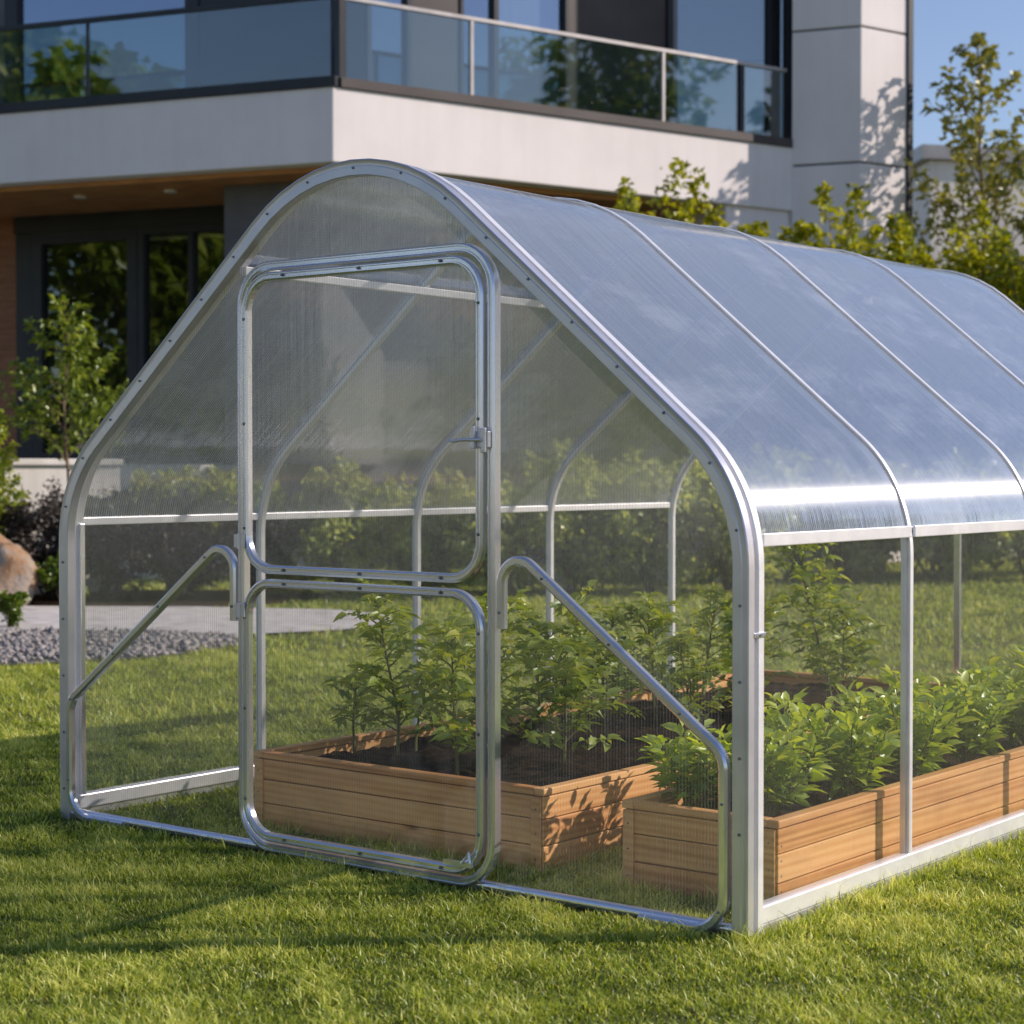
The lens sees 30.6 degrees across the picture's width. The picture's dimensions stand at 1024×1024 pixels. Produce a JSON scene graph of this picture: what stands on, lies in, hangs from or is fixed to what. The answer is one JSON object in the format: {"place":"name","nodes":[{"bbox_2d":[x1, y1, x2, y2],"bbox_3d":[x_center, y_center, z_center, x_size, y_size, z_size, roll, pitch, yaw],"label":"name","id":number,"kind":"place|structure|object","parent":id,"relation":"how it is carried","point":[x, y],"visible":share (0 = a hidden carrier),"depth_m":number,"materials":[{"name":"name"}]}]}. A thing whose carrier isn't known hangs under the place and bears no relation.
{"place":"outdoors","nodes":[
{"label":"outdoors","id":0,"kind":"place"},
{"bbox_2d":[0,625,237,664],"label":"gravel bed","id":1,"kind":"object","parent":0,"point":[50,660],"visible":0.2,"depth_m":13.61,"materials":[{"name":"grey gravel"}]},
{"bbox_2d":[26,590,332,606],"bbox_3d":[-5.150,0.871,18.976,6.700,0.001,2.500,0,1,0],"label":"planting bed","id":2,"kind":"object","parent":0,"point":[200,598],"visible":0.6,"depth_m":18.88,"materials":[{"name":"soil"}]},
{"bbox_2d":[0,590,30,626],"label":"perennial","id":3,"kind":"object","parent":2,"relation":"in","point":[11,604],"visible":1,"depth_m":15.40,"materials":[{"name":"green plant"}]},
{"bbox_2d":[0,414,31,546],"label":"shrub","id":4,"kind":"object","parent":2,"relation":"on","point":[6,462],"visible":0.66,"depth_m":18.73,"materials":[{"name":"green plant"}]},
{"bbox_2d":[0,502,37,549],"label":"heather","id":5,"kind":"object","parent":2,"relation":"on","point":[11,523],"visible":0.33,"depth_m":18.61,"materials":[{"name":"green plant"}]},
{"bbox_2d":[0,534,39,605],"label":"boulder","id":6,"kind":"object","parent":2,"relation":"on","point":[18,566],"visible":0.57,"depth_m":17.82,"materials":[{"name":"stone"}]},
{"bbox_2d":[1,476,117,599],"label":"heather","id":7,"kind":"object","parent":2,"relation":"on","point":[31,523],"visible":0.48,"depth_m":18.56,"materials":[{"name":"purple plant"}]},
{"bbox_2d":[35,551,89,598],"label":"perennial","id":8,"kind":"object","parent":2,"relation":"on","point":[51,567],"visible":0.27,"depth_m":18.06,"materials":[{"name":"green plant"}]},
{"bbox_2d":[0,293,129,481],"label":"young tree","id":9,"kind":"object","parent":2,"relation":"on","point":[74,354],"visible":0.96,"depth_m":18.27,"materials":[{"name":"green plant"}]},
{"bbox_2d":[49,484,176,600],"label":"heather","id":10,"kind":"object","parent":2,"relation":"on","point":[114,581],"visible":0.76,"depth_m":18.69,"materials":[{"name":"purple plant"}]},
{"bbox_2d":[109,481,221,599],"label":"heather","id":11,"kind":"object","parent":2,"relation":"on","point":[171,562],"visible":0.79,"depth_m":18.65,"materials":[{"name":"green plant"}]},
{"bbox_2d":[111,465,237,594],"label":"shrub","id":12,"kind":"object","parent":2,"relation":"on","point":[221,484],"visible":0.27,"depth_m":19.32,"materials":[{"name":"green plant"}]},
{"bbox_2d":[179,493,310,598],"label":"heather","id":13,"kind":"object","parent":2,"relation":"on","point":[271,527],"visible":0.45,"depth_m":18.79,"materials":[{"name":"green plant"}]},
{"bbox_2d":[193,468,319,593],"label":"shrub","id":14,"kind":"object","parent":2,"relation":"on","point":[277,488],"visible":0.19,"depth_m":19.42,"materials":[{"name":"green plant"}]},
{"bbox_2d":[0,606,393,633],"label":"path","id":15,"kind":"structure","parent":0,"point":[196,619],"depth_m":16.18,"materials":[{"name":"grey concrete"}]},
{"bbox_2d":[0,533,1023,1023],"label":"lawn","id":16,"kind":"structure","parent":0,"point":[576,909],"depth_m":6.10,"materials":[{"name":"green plant"}]},
{"bbox_2d":[0,459,122,593],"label":"garden wall","id":17,"kind":"structure","parent":16,"relation":"on","point":[34,474],"depth_m":19.61,"materials":[{"name":"white concrete"}]},
{"bbox_2d":[269,456,399,596],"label":"shrub","id":18,"kind":"object","parent":16,"relation":"on","point":[329,549],"visible":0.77,"depth_m":19.11,"materials":[{"name":"green plant"}]},
{"bbox_2d":[340,467,475,588],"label":"shrub","id":19,"kind":"object","parent":16,"relation":"on","point":[400,541],"visible":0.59,"depth_m":19.35,"materials":[{"name":"green plant"}]},
{"bbox_2d":[0,0,913,578],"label":"modern house","id":20,"kind":"structure","parent":16,"relation":"on","point":[156,156],"depth_m":25.00,"materials":[{"name":"paint"}]},
{"bbox_2d":[31,228,137,462],"bbox_3d":[-5.896,-2.285,25.960,1.682,3.215,0.653,1,2,38],"label":"patio door","id":21,"kind":"structure","parent":20,"relation":"in","point":[97,269],"depth_m":25.90,"materials":[{"name":"glass"}]},
{"bbox_2d":[4,0,199,102],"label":"window","id":22,"kind":"structure","parent":20,"relation":"in","point":[159,52],"depth_m":24.97,"materials":[{"name":"glass"}]},
{"bbox_2d":[137,223,224,462],"bbox_3d":[-4.043,-2.269,25.289,2.203,3.215,0.564,1,2,28],"label":"patio door","id":23,"kind":"structure","parent":20,"relation":"in","point":[174,263],"depth_m":25.41,"materials":[{"name":"glass"}]},
{"bbox_2d":[365,0,411,86],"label":"window","id":24,"kind":"structure","parent":20,"relation":"in","point":[388,31],"depth_m":23.78,"materials":[{"name":"glass"}]},
{"bbox_2d":[459,0,568,107],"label":"window","id":25,"kind":"structure","parent":20,"relation":"in","point":[510,63],"depth_m":24.92,"materials":[{"name":"glass"}]},
{"bbox_2d":[666,0,776,135],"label":"window","id":26,"kind":"structure","parent":20,"relation":"in","point":[699,92],"depth_m":26.95,"materials":[{"name":"glass"}]},
{"bbox_2d":[776,0,792,147],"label":"window","id":27,"kind":"structure","parent":20,"relation":"in","point":[784,7],"depth_m":27.64,"materials":[{"name":"glass"}]},
{"bbox_2d":[435,469,569,595],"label":"shrub","id":28,"kind":"object","parent":16,"relation":"on","point":[517,532],"visible":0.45,"depth_m":19.13,"materials":[{"name":"green plant"}]},
{"bbox_2d":[59,158,1023,937],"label":"greenhouse","id":29,"kind":"object","parent":16,"relation":"on","point":[953,342],"visible":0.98,"depth_m":6.57,"materials":[{"name":"metal"}]},
{"bbox_2d":[234,579,486,873],"bbox_3d":[-0.523,0.685,6.153,1.100,0.901,0.053,1,2,38],"label":"lower door","id":30,"kind":"structure","parent":29,"relation":"in","point":[245,610],"depth_m":6.08,"materials":[{"name":"metal"}]},
{"bbox_2d":[234,255,490,582],"bbox_3d":[-0.514,-0.296,6.112,1.136,1.027,0.070,1,2,38],"label":"upper door","id":31,"kind":"structure","parent":29,"relation":"in","point":[480,438],"depth_m":6.04,"materials":[{"name":"metal"}]},
{"bbox_2d":[501,438,648,594],"bbox_3d":[0.686,0.057,19.680,1.337,1.671,1.560,-1,1,-24],"label":"shrub","id":32,"kind":"object","parent":16,"relation":"on","point":[569,552],"visible":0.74,"depth_m":19.42,"materials":[{"name":"green plant"}]},
{"bbox_2d":[254,670,951,872],"bbox_3d":[0.685,1.002,7.932,1.353,0.280,3.611,1,2,38],"label":"raised bed","id":33,"kind":"object","parent":16,"relation":"on","point":[555,810],"visible":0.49,"depth_m":6.70,"materials":[{"name":"brown wood"}]},
{"bbox_2d":[321,671,393,752],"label":"vegetable plant","id":34,"kind":"object","parent":33,"relation":"on","point":[352,701],"visible":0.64,"depth_m":7.22,"materials":[{"name":"green plant"}]},
{"bbox_2d":[333,578,453,754],"bbox_3d":[-0.461,0.593,7.095,0.458,0.720,0.531,-1,2,-34],"label":"vegetable plant","id":35,"kind":"object","parent":33,"relation":"on","point":[377,602],"visible":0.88,"depth_m":7.03,"materials":[{"name":"green plant"}]},
{"bbox_2d":[393,658,452,751],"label":"vegetable plant","id":36,"kind":"object","parent":33,"relation":"on","point":[435,665],"visible":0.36,"depth_m":7.33,"materials":[{"name":"green plant"}]},
{"bbox_2d":[394,602,518,774],"bbox_3d":[-0.213,0.642,6.824,0.495,0.634,0.506,1,2,38],"label":"vegetable plant","id":37,"kind":"object","parent":33,"relation":"on","point":[461,681],"visible":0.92,"depth_m":6.75,"materials":[{"name":"green plant"}]},
{"bbox_2d":[427,589,560,737],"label":"vegetable plant","id":38,"kind":"object","parent":33,"relation":"on","point":[516,674],"visible":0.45,"depth_m":7.12,"materials":[{"name":"green plant"}]},
{"bbox_2d":[501,597,594,733],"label":"vegetable plant","id":39,"kind":"object","parent":33,"relation":"on","point":[543,627],"visible":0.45,"depth_m":7.55,"materials":[{"name":"green plant"}]},
{"bbox_2d":[501,628,627,763],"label":"vegetable plant","id":40,"kind":"object","parent":33,"relation":"on","point":[569,672],"visible":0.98,"depth_m":6.93,"materials":[{"name":"green plant"}]},
{"bbox_2d":[543,579,645,738],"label":"vegetable plant","id":41,"kind":"object","parent":33,"relation":"on","point":[579,631],"visible":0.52,"depth_m":7.56,"materials":[{"name":"green plant"}]},
{"bbox_2d":[582,602,650,720],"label":"vegetable plant","id":42,"kind":"object","parent":33,"relation":"on","point":[610,614],"visible":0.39,"depth_m":8.12,"materials":[{"name":"green plant"}]},
{"bbox_2d":[606,591,701,720],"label":"vegetable plant","id":43,"kind":"object","parent":33,"relation":"on","point":[661,621],"visible":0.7,"depth_m":8.12,"materials":[{"name":"green plant"}]},
{"bbox_2d":[644,627,731,736],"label":"vegetable plant","id":44,"kind":"object","parent":33,"relation":"on","point":[679,641],"visible":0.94,"depth_m":7.51,"materials":[{"name":"green plant"}]},
{"bbox_2d":[661,583,731,697],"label":"vegetable plant","id":45,"kind":"object","parent":33,"relation":"on","point":[708,612],"visible":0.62,"depth_m":8.90,"materials":[{"name":"green plant"}]},
{"bbox_2d":[707,594,799,706],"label":"vegetable plant","id":46,"kind":"object","parent":33,"relation":"on","point":[770,612],"visible":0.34,"depth_m":8.21,"materials":[{"name":"green plant"}]},
{"bbox_2d":[766,529,881,696],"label":"vegetable plant","id":47,"kind":"object","parent":33,"relation":"on","point":[803,574],"visible":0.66,"depth_m":8.77,"materials":[{"name":"green plant"}]},
{"bbox_2d":[799,592,885,710],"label":"vegetable plant","id":48,"kind":"object","parent":33,"relation":"on","point":[852,652],"visible":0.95,"depth_m":8.35,"materials":[{"name":"green plant"}]},
{"bbox_2d":[582,450,713,582],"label":"shrub","id":49,"kind":"object","parent":16,"relation":"on","point":[682,547],"visible":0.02,"depth_m":21.40,"materials":[{"name":"green plant"}]},
{"bbox_2d":[594,446,714,592],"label":"shrub","id":50,"kind":"object","parent":16,"relation":"on","point":[649,547],"visible":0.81,"depth_m":19.51,"materials":[{"name":"green plant"}]},
{"bbox_2d":[587,157,738,558],"bbox_3d":[1.798,-1.697,22.797,1.829,5.007,1.894,0,1,2],"label":"tall shrub","id":51,"kind":"object","parent":16,"relation":"on","point":[632,432],"visible":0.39,"depth_m":22.37,"materials":[{"name":"green plant"}]},
{"bbox_2d":[658,166,806,474],"bbox_3d":[2.677,-1.667,22.960,1.862,4.938,1.856,0,1,1],"label":"tall shrub","id":52,"kind":"object","parent":16,"relation":"on","point":[725,438],"visible":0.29,"depth_m":22.53,"materials":[{"name":"green plant"}]},
{"bbox_2d":[651,453,813,592],"bbox_3d":[2.348,0.054,19.919,1.792,1.687,1.797,0,1,-7],"label":"shrub","id":53,"kind":"object","parent":16,"relation":"on","point":[718,543],"visible":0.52,"depth_m":19.84,"materials":[{"name":"green plant"}]},
{"bbox_2d":[694,441,820,579],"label":"shrub","id":54,"kind":"object","parent":16,"relation":"on","point":[805,464],"visible":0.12,"depth_m":21.38,"materials":[{"name":"green plant"}]},
{"bbox_2d":[737,180,885,575],"bbox_3d":[3.525,-1.609,22.863,1.959,4.829,2.072,1,2,38],"label":"tall shrub","id":55,"kind":"object","parent":16,"relation":"on","point":[801,441],"visible":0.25,"depth_m":22.75,"materials":[{"name":"green plant"}]},
{"bbox_2d":[622,723,1023,901],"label":"raised bed","id":56,"kind":"object","parent":16,"relation":"on","point":[672,842],"visible":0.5,"depth_m":5.89,"materials":[{"name":"brown wood"}]},
{"bbox_2d":[634,717,731,807],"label":"bush plant","id":57,"kind":"object","parent":56,"relation":"on","point":[685,763],"visible":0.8,"depth_m":5.96,"materials":[{"name":"green plant"}]},
{"bbox_2d":[680,714,843,816],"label":"bush plant","id":58,"kind":"object","parent":56,"relation":"on","point":[777,795],"visible":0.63,"depth_m":5.88,"materials":[{"name":"green plant"}]},
{"bbox_2d":[728,687,830,793],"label":"bush plant","id":59,"kind":"object","parent":56,"relation":"on","point":[771,718],"visible":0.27,"depth_m":6.29,"materials":[{"name":"green plant"}]},
{"bbox_2d":[788,701,899,800],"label":"bush plant","id":60,"kind":"object","parent":56,"relation":"on","point":[854,765],"visible":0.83,"depth_m":6.16,"materials":[{"name":"green plant"}]},
{"bbox_2d":[788,680,916,768],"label":"bush plant","id":61,"kind":"object","parent":56,"relation":"on","point":[859,700],"visible":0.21,"depth_m":6.62,"materials":[{"name":"green plant"}]},
{"bbox_2d":[861,681,980,777],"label":"bush plant","id":62,"kind":"object","parent":56,"relation":"on","point":[927,718],"visible":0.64,"depth_m":6.51,"materials":[{"name":"green plant"}]},
{"bbox_2d":[863,664,988,754],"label":"bush plant","id":63,"kind":"object","parent":56,"relation":"on","point":[885,676],"visible":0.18,"depth_m":6.96,"materials":[{"name":"green plant"}]},
{"bbox_2d":[917,671,1023,763],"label":"bush plant","id":64,"kind":"object","parent":56,"relation":"on","point":[980,731],"visible":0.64,"depth_m":6.90,"materials":[{"name":"green plant"}]},
{"bbox_2d":[935,657,1023,743],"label":"bush plant","id":65,"kind":"object","parent":56,"relation":"on","point":[996,677],"visible":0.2,"depth_m":7.36,"materials":[{"name":"green plant"}]},
{"bbox_2d":[985,643,1023,714],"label":"bush plant","id":66,"kind":"object","parent":56,"relation":"on","point":[1017,677],"visible":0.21,"depth_m":7.80,"materials":[{"name":"green plant"}]},
{"bbox_2d":[990,663,1023,745],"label":"bush plant","id":67,"kind":"object","parent":56,"relation":"on","point":[1015,721],"visible":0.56,"depth_m":7.34,"materials":[{"name":"green plant"}]},
{"bbox_2d":[786,457,908,582],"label":"shrub","id":68,"kind":"object","parent":16,"relation":"on","point":[859,557],"visible":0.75,"depth_m":21.64,"materials":[{"name":"green plant"}]},
{"bbox_2d":[834,220,944,573],"bbox_3d":[4.626,-1.428,23.191,1.800,4.450,1.676,-1,2,-36],"label":"tall shrub","id":69,"kind":"object","parent":16,"relation":"on","point":[872,416],"visible":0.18,"depth_m":23.13,"materials":[{"name":"green plant"}]},
{"bbox_2d":[867,438,1008,582],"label":"shrub","id":70,"kind":"object","parent":16,"relation":"on","point":[939,551],"visible":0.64,"depth_m":21.75,"materials":[{"name":"green plant"}]},
{"bbox_2d":[882,199,1023,575],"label":"tall shrub","id":71,"kind":"object","parent":16,"relation":"on","point":[975,451],"visible":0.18,"depth_m":22.66,"materials":[{"name":"green plant"}]},
{"bbox_2d":[902,32,1023,545],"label":"garden tree","id":72,"kind":"object","parent":16,"relation":"on","point":[990,179],"visible":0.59,"depth_m":25.74,"materials":[{"name":"green plant"}]},
{"bbox_2d":[968,230,1023,559],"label":"tall shrub","id":73,"kind":"object","parent":16,"relation":"on","point":[1015,281],"visible":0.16,"depth_m":22.24,"materials":[{"name":"green plant"}]},
{"bbox_2d":[969,452,1023,579],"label":"shrub","id":74,"kind":"object","parent":16,"relation":"on","point":[1015,542],"visible":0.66,"depth_m":21.75,"materials":[{"name":"green plant"}]},
{"bbox_2d":[1003,201,1023,283],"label":"garden tree","id":75,"kind":"object","parent":16,"relation":"on","point":[1021,223],"visible":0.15,"depth_m":25.32,"materials":[{"name":"green plant"}]},
{"bbox_2d":[913,144,1023,521],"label":"neighbour building","id":76,"kind":"structure","parent":0,"point":[938,162],"depth_m":40.06,"materials":[{"name":"concrete"}]},
{"bbox_2d":[913,0,1023,148],"label":"sky","id":77,"kind":"structure","parent":0,"point":[940,26],"materials":[{"name":"blue"}]}
]}

